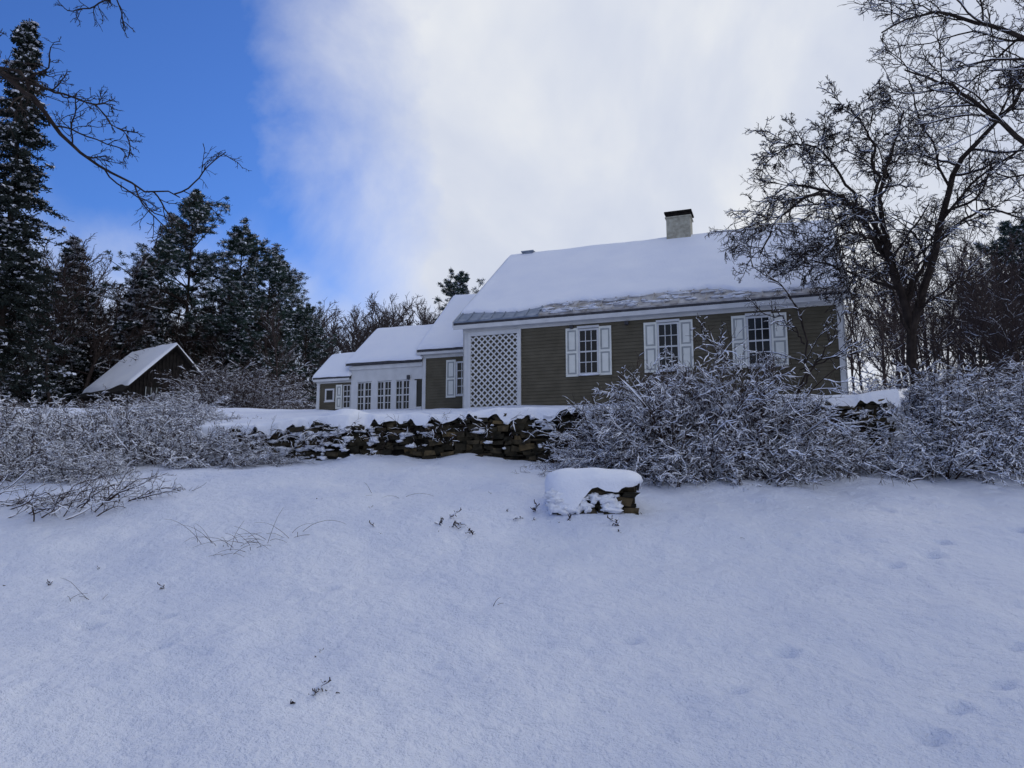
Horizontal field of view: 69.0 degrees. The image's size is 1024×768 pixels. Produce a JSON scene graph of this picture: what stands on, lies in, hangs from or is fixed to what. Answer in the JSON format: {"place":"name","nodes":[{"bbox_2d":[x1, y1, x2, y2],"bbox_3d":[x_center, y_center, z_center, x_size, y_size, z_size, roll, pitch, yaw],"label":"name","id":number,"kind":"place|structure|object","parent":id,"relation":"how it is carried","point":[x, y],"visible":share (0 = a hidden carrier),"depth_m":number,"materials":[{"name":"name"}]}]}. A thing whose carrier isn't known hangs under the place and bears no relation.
{"place":"outdoors","nodes":[
{"label":"outdoors","id":0,"kind":"place"},
{"bbox_2d":[0,389,1023,767],"bbox_3d":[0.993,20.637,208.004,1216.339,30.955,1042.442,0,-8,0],"label":"snow ground","id":1,"kind":"structure","parent":0,"point":[870,621],"depth_m":6.73,"materials":[{"name":"white snow"}]},
{"bbox_2d":[0,407,34,443],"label":"snowy shrub","id":2,"kind":"object","parent":1,"relation":"on","point":[16,418],"visible":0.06,"depth_m":15.53,"materials":[{"name":"white plant"}]},
{"bbox_2d":[0,425,45,476],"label":"snowy shrub","id":3,"kind":"object","parent":1,"relation":"on","point":[9,439],"visible":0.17,"depth_m":13.22,"materials":[{"name":"white plant"}]},
{"bbox_2d":[0,390,82,452],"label":"snowy shrub","id":4,"kind":"object","parent":1,"relation":"on","point":[2,404],"visible":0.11,"depth_m":14.89,"materials":[{"name":"white plant"}]},
{"bbox_2d":[0,18,83,407],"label":"spruce tree","id":5,"kind":"object","parent":1,"relation":"on","point":[18,269],"visible":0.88,"depth_m":46.76,"materials":[{"name":"green plant"}]},
{"bbox_2d":[0,393,88,428],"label":"snowy shrub","id":6,"kind":"object","parent":1,"relation":"on","point":[16,411],"visible":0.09,"depth_m":18.21,"materials":[{"name":"white plant"}]},
{"bbox_2d":[0,428,111,483],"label":"snowy shrub","id":7,"kind":"object","parent":1,"relation":"on","point":[5,463],"visible":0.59,"depth_m":12.79,"materials":[{"name":"white plant"}]},
{"bbox_2d":[8,235,109,407],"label":"spruce tree","id":8,"kind":"object","parent":1,"relation":"on","point":[69,388],"visible":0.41,"depth_m":58.97,"materials":[{"name":"green plant"}]},
{"bbox_2d":[1,394,131,444],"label":"snowy shrub","id":9,"kind":"object","parent":1,"relation":"on","point":[52,417],"visible":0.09,"depth_m":17.66,"materials":[{"name":"white plant"}]},
{"bbox_2d":[0,415,140,474],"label":"snowy shrub","id":10,"kind":"object","parent":1,"relation":"on","point":[71,441],"visible":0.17,"depth_m":14.02,"materials":[{"name":"white plant"}]},
{"bbox_2d":[12,443,141,485],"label":"snowy shrub","id":11,"kind":"object","parent":1,"relation":"on","point":[70,477],"visible":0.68,"depth_m":12.66,"materials":[{"name":"white plant"}]},
{"bbox_2d":[0,403,161,464],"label":"snowy shrub","id":12,"kind":"object","parent":1,"relation":"on","point":[61,437],"visible":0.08,"depth_m":15.11,"materials":[{"name":"white plant"}]},
{"bbox_2d":[0,456,202,521],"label":"fallen branches","id":13,"kind":"object","parent":1,"relation":"on","point":[76,493],"visible":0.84,"depth_m":10.77,"materials":[{"name":"brown plant"}]},
{"bbox_2d":[0,0,249,252],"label":"bare tree","id":14,"kind":"object","parent":1,"relation":"on","point":[16,85],"visible":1,"depth_m":9.52,"materials":[{"name":"brown plant"}]},
{"bbox_2d":[57,396,202,440],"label":"snowy shrub","id":15,"kind":"object","parent":1,"relation":"on","point":[103,422],"visible":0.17,"depth_m":17.64,"materials":[{"name":"white plant"}]},
{"bbox_2d":[47,395,215,471],"bbox_3d":[-7.792,1.327,15.549,3.509,2.158,3.853,2,-8,-13],"label":"snowy shrub","id":16,"kind":"object","parent":1,"relation":"on","point":[116,436],"visible":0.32,"depth_m":15.05,"materials":[{"name":"white plant"}]},
{"bbox_2d":[94,259,168,378],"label":"spruce tree","id":17,"kind":"object","parent":1,"relation":"on","point":[157,316],"visible":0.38,"depth_m":60.50,"materials":[{"name":"green plant"}]},
{"bbox_2d":[76,343,206,408],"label":"old barn","id":18,"kind":"structure","parent":1,"relation":"on","point":[122,378],"depth_m":52.57,"materials":[{"name":"brown wood"}]},
{"bbox_2d":[144,387,182,398],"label":"barn windows","id":19,"kind":"structure","parent":18,"relation":"in","point":[149,390],"depth_m":51.40,"materials":[{"name":"grey glass"}]},
{"bbox_2d":[83,384,205,419],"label":"snowy shrub","id":20,"kind":"object","parent":1,"relation":"on","point":[105,404],"visible":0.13,"depth_m":21.04,"materials":[{"name":"white plant"}]},
{"bbox_2d":[97,235,200,355],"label":"pine tree","id":21,"kind":"object","parent":1,"relation":"on","point":[166,264],"visible":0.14,"depth_m":69.33,"materials":[{"name":"green plant"}]},
{"bbox_2d":[112,400,233,447],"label":"snowy shrub","id":22,"kind":"object","parent":1,"relation":"on","point":[185,415],"visible":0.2,"depth_m":17.60,"materials":[{"name":"white plant"}]},
{"bbox_2d":[99,189,256,370],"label":"pine tree","id":23,"kind":"object","parent":1,"relation":"on","point":[183,259],"visible":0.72,"depth_m":64.85,"materials":[{"name":"green plant"}]},
{"bbox_2d":[105,410,258,468],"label":"snowy shrub","id":24,"kind":"object","parent":1,"relation":"on","point":[144,454],"visible":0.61,"depth_m":14.91,"materials":[{"name":"white plant"}]},
{"bbox_2d":[135,386,260,421],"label":"snowy shrub","id":25,"kind":"object","parent":1,"relation":"on","point":[194,403],"visible":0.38,"depth_m":19.87,"materials":[{"name":"white plant"}]},
{"bbox_2d":[146,425,278,469],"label":"snowy shrub","id":26,"kind":"object","parent":1,"relation":"on","point":[245,453],"visible":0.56,"depth_m":14.93,"materials":[{"name":"white plant"}]},
{"bbox_2d":[164,216,287,374],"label":"pine tree","id":27,"kind":"object","parent":1,"relation":"on","point":[247,245],"visible":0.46,"depth_m":67.03,"materials":[{"name":"green plant"}]},
{"bbox_2d":[167,510,286,555],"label":"dry grass","id":28,"kind":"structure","parent":1,"relation":"on","point":[233,539],"depth_m":9.08,"materials":[{"name":"brown plant"}]},
{"bbox_2d":[203,280,256,375],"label":"spruce tree","id":29,"kind":"object","parent":1,"relation":"on","point":[232,337],"visible":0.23,"depth_m":64.45,"materials":[{"name":"green plant"}]},
{"bbox_2d":[201,250,315,399],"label":"pine tree","id":30,"kind":"object","parent":1,"relation":"on","point":[269,271],"visible":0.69,"depth_m":62.96,"materials":[{"name":"green plant"}]},
{"bbox_2d":[210,446,315,466],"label":"snowy shrub","id":31,"kind":"object","parent":1,"relation":"on","point":[277,460],"visible":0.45,"depth_m":15.26,"materials":[{"name":"white plant"}]},
{"bbox_2d":[195,520,344,546],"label":"dry grass","id":32,"kind":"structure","parent":1,"relation":"on","point":[274,533],"depth_m":9.38,"materials":[{"name":"brown plant"}]},
{"bbox_2d":[244,251,324,384],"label":"pine tree","id":33,"kind":"object","parent":1,"relation":"on","point":[302,297],"visible":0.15,"depth_m":71.24,"materials":[{"name":"green plant"}]},
{"bbox_2d":[260,299,337,408],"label":"pine tree","id":34,"kind":"object","parent":1,"relation":"on","point":[314,332],"visible":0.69,"depth_m":66.67,"materials":[{"name":"green plant"}]},
{"bbox_2d":[290,677,330,703],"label":"dry weed","id":35,"kind":"object","parent":1,"relation":"on","point":[319,687],"visible":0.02,"depth_m":5.30,"materials":[{"name":"white plant"}]},
{"bbox_2d":[435,508,465,525],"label":"dry weed","id":36,"kind":"object","parent":1,"relation":"on","point":[451,516],"visible":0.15,"depth_m":10.08,"materials":[{"name":"white plant"}]},
{"bbox_2d":[432,269,484,320],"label":"pine tree","id":37,"kind":"object","parent":1,"relation":"on","point":[459,286],"visible":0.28,"depth_m":76.12,"materials":[{"name":"green plant"}]},
{"bbox_2d":[0,207,1023,407],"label":"distant bare trees","id":38,"kind":"object","parent":1,"relation":"on","point":[978,314],"visible":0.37,"depth_m":55.38,"materials":[{"name":"brown plant"}]},
{"bbox_2d":[0,348,1023,408],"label":"distant brush","id":39,"kind":"object","parent":1,"relation":"on","point":[251,391],"visible":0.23,"depth_m":40.65,"materials":[{"name":"plant"}]},
{"bbox_2d":[506,499,539,520],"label":"dry weed","id":40,"kind":"object","parent":1,"relation":"on","point":[533,509],"visible":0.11,"depth_m":10.60,"materials":[{"name":"white plant"}]},
{"bbox_2d":[195,402,871,459],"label":"ledge snow","id":41,"kind":"structure","parent":1,"relation":"on","point":[374,438],"depth_m":15.55,"materials":[{"name":"white snow"}]},
{"bbox_2d":[191,389,900,439],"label":"stone wall","id":42,"kind":"structure","parent":1,"relation":"on","point":[344,418],"depth_m":15.51,"materials":[{"name":"stone"},{"name":"snow"}]},
{"bbox_2d":[196,408,587,456],"bbox_3d":[-2.261,1.035,15.342,9.885,1.177,1.097,-1,-8,8],"label":"creeping vine","id":43,"kind":"object","parent":42,"relation":"attached to","point":[329,435],"visible":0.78,"depth_m":15.46,"materials":[{"name":"brown plant"}]},
{"bbox_2d":[212,399,895,462],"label":"stones","id":44,"kind":"object","parent":1,"relation":"on","point":[474,442],"visible":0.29,"depth_m":15.43,"materials":[{"name":"stone"}]},
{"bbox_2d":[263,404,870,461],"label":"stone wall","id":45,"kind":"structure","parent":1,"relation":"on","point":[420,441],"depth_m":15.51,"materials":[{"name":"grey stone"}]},
{"bbox_2d":[511,430,670,475],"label":"snowy shrub","id":46,"kind":"object","parent":1,"relation":"on","point":[591,465],"visible":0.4,"depth_m":13.46,"materials":[{"name":"white plant"}]},
{"bbox_2d":[543,468,642,515],"bbox_3d":[1.160,1.642,10.872,1.472,0.843,1.190,0,-8,0],"label":"stone pile","id":47,"kind":"object","parent":1,"relation":"on","point":[586,491],"visible":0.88,"depth_m":10.36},
{"bbox_2d":[607,515,619,525],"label":"dry weed","id":48,"kind":"object","parent":1,"relation":"on","point":[616,522],"visible":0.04,"depth_m":9.89,"materials":[{"name":"white plant"}]},
{"bbox_2d":[522,390,718,476],"bbox_3d":[2.080,1.117,14.172,3.521,2.028,3.496,4,-9,-24],"label":"snowy shrub","id":49,"kind":"object","parent":1,"relation":"on","point":[579,459],"visible":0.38,"depth_m":13.54,"materials":[{"name":"white plant"}]},
{"bbox_2d":[553,364,762,480],"bbox_3d":[2.911,0.904,14.225,4.152,2.738,4.182,3,-8,-20],"label":"snowy shrub","id":50,"kind":"object","parent":1,"relation":"on","point":[641,412],"visible":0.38,"depth_m":13.31,"materials":[{"name":"white plant"}]},
{"bbox_2d":[593,437,728,488],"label":"snowy shrub","id":51,"kind":"object","parent":1,"relation":"on","point":[651,477],"visible":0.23,"depth_m":12.91,"materials":[{"name":"white plant"}]},
{"bbox_2d":[637,421,766,489],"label":"snowy shrub","id":52,"kind":"object","parent":1,"relation":"on","point":[709,463],"visible":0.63,"depth_m":12.55,"materials":[{"name":"white plant"}]},
{"bbox_2d":[579,322,830,488],"bbox_3d":[3.506,0.673,14.160,4.622,3.418,4.589,-6,-10,37],"label":"snowy shrub","id":53,"kind":"object","parent":1,"relation":"on","point":[726,386],"visible":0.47,"depth_m":13.36,"materials":[{"name":"white plant"}]},
{"bbox_2d":[730,470,761,486],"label":"dry weed","id":54,"kind":"object","parent":1,"relation":"on","point":[741,479],"visible":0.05,"depth_m":12.33,"materials":[{"name":"white plant"}]},
{"bbox_2d":[681,418,843,489],"bbox_3d":[4.244,1.533,13.502,3.297,1.739,2.636,-3,-8,20],"label":"snowy shrub","id":55,"kind":"object","parent":1,"relation":"on","point":[781,471],"visible":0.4,"depth_m":12.75,"materials":[{"name":"white plant"}]},
{"bbox_2d":[624,343,914,485],"bbox_3d":[4.431,0.805,14.445,4.622,3.222,4.589,0,-8,2],"label":"snowy shrub","id":56,"kind":"object","parent":1,"relation":"on","point":[768,420],"visible":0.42,"depth_m":13.30,"materials":[{"name":"white plant"}]},
{"bbox_2d":[690,228,901,431],"bbox_3d":[5.454,-0.708,14.252,4.067,4.896,1.541,0,-8,0],"label":"sapling","id":57,"kind":"object","parent":1,"relation":"on","point":[805,359],"visible":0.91,"depth_m":14.21,"materials":[{"name":"brown plant"}]},
{"bbox_2d":[726,387,899,481],"bbox_3d":[5.288,1.074,14.448,3.961,2.161,3.934,-7,-11,43],"label":"snowy shrub","id":58,"kind":"object","parent":1,"relation":"on","point":[797,438],"visible":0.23,"depth_m":13.34,"materials":[{"name":"white plant"}]},
{"bbox_2d":[757,420,910,479],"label":"snowy shrub","id":59,"kind":"object","parent":1,"relation":"on","point":[861,447],"visible":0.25,"depth_m":13.45,"materials":[{"name":"white plant"}]},
{"bbox_2d":[705,16,1023,390],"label":"apple tree","id":60,"kind":"object","parent":1,"relation":"on","point":[862,216],"visible":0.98,"depth_m":17.13,"materials":[{"name":"brown plant"}]},
{"bbox_2d":[800,423,980,479],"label":"snowy shrub","id":61,"kind":"object","parent":1,"relation":"on","point":[903,456],"visible":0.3,"depth_m":13.45,"materials":[{"name":"white plant"}]},
{"bbox_2d":[833,359,1023,439],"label":"snowy shrub","id":62,"kind":"object","parent":1,"relation":"on","point":[913,402],"visible":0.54,"depth_m":15.09,"materials":[{"name":"white plant"}]},
{"bbox_2d":[837,0,1023,195],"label":"bare tree","id":63,"kind":"object","parent":1,"relation":"on","point":[987,110],"visible":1,"depth_m":15.06,"materials":[{"name":"brown plant"}]},
{"bbox_2d":[872,393,1023,485],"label":"snowy shrub","id":64,"kind":"object","parent":1,"relation":"on","point":[974,469],"visible":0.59,"depth_m":13.20,"materials":[{"name":"white plant"}]},
{"bbox_2d":[891,362,1023,429],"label":"snowy shrub","id":65,"kind":"object","parent":1,"relation":"on","point":[960,393],"visible":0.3,"depth_m":15.03,"materials":[{"name":"white plant"}]},
{"bbox_2d":[907,406,1023,485],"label":"snowy shrub","id":66,"kind":"object","parent":1,"relation":"on","point":[1009,440],"visible":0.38,"depth_m":13.26,"materials":[{"name":"white plant"}]},
{"bbox_2d":[933,353,1023,433],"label":"snowy shrub","id":67,"kind":"object","parent":1,"relation":"on","point":[1021,393],"visible":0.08,"depth_m":15.74,"materials":[{"name":"white plant"}]},
{"bbox_2d":[948,389,1023,473],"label":"snowy shrub","id":68,"kind":"object","parent":1,"relation":"on","point":[1012,411],"visible":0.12,"depth_m":14.37,"materials":[{"name":"white plant"}]},
{"bbox_2d":[969,220,1023,381],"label":"pine tree","id":69,"kind":"object","parent":1,"relation":"on","point":[1005,228],"visible":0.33,"depth_m":62.07,"materials":[{"name":"green plant"}]},
{"bbox_2d":[976,220,1023,365],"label":"pine tree","id":70,"kind":"object","parent":1,"relation":"on","point":[1016,254],"visible":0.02,"depth_m":66.02,"materials":[{"name":"green plant"}]},
{"bbox_2d":[989,369,1023,416],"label":"snowy shrub","id":71,"kind":"object","parent":1,"relation":"on","point":[1008,380],"visible":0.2,"depth_m":16.45,"materials":[{"name":"white plant"}]},
{"bbox_2d":[989,395,1023,445],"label":"snowy shrub","id":72,"kind":"object","parent":1,"relation":"on","point":[1009,422],"depth_m":15.00,"materials":[{"name":"white plant"}]},
{"bbox_2d":[0,0,1023,394],"label":"sky","id":73,"kind":"structure","parent":0,"point":[389,147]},
{"bbox_2d":[521,250,534,253],"bbox_3d":[0.654,-4.995,28.967,0.500,0.300,0.400,-3,-8,20],"label":"roof vent","id":74,"kind":"object","parent":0,"point":[527,251],"visible":0.46,"depth_m":28.81,"materials":[{"name":"grey metal"}]},
{"bbox_2d":[313,225,848,379],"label":"roof","id":75,"kind":"structure","parent":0,"point":[570,326],"depth_m":22.76,"materials":[{"name":"wood"}]},
{"bbox_2d":[313,220,845,377],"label":"roof snow","id":76,"kind":"structure","parent":75,"relation":"on","point":[673,267],"depth_m":25.10,"materials":[{"name":"white snow"}]},
{"bbox_2d":[453,287,847,322],"bbox_3d":[3.754,-2.541,22.520,11.700,0.754,1.010,-3,-8,20],"label":"eave flashing","id":77,"kind":"object","parent":75,"relation":"attached to","point":[536,312],"visible":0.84,"depth_m":22.37,"materials":[{"name":"metal"}]},
{"bbox_2d":[664,209,693,238],"bbox_3d":[6.108,-5.408,27.106,0.970,1.610,0.820,-3,-8,20],"label":"chimney","id":78,"kind":"object","parent":75,"relation":"on","point":[678,223],"visible":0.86,"depth_m":26.82,"materials":[{"name":"paint"}]},
{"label":"walls","id":79,"kind":"object","parent":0,"visible":0},
{"bbox_2d":[319,305,841,410],"bbox_3d":[0.651,0.178,24.755,18.870,3.500,3.144,-3,-8,20],"label":"clapboard siding","id":80,"kind":"object","parent":79,"relation":"attached to","point":[545,380],"visible":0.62,"depth_m":22.36,"materials":[{"name":"wood"}]},
{"bbox_2d":[327,317,769,409],"bbox_3d":[-0.025,-0.061,25.069,16.833,2.460,1.561,-6,-10,35],"label":"window glass","id":81,"kind":"object","parent":80,"relation":"attached to","point":[586,367],"visible":0.76,"depth_m":22.58,"materials":[{"name":"black"}]},
{"bbox_2d":[335,312,788,408],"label":"shutters","id":82,"kind":"object","parent":80,"relation":"attached to","point":[779,340],"visible":0.91,"depth_m":21.91,"materials":[{"name":"beige paint"}]},
{"bbox_2d":[312,228,850,409],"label":"white trim","id":83,"kind":"structure","parent":79,"relation":"attached to","point":[392,373],"depth_m":23.52,"materials":[{"name":"paint"}]}
]}

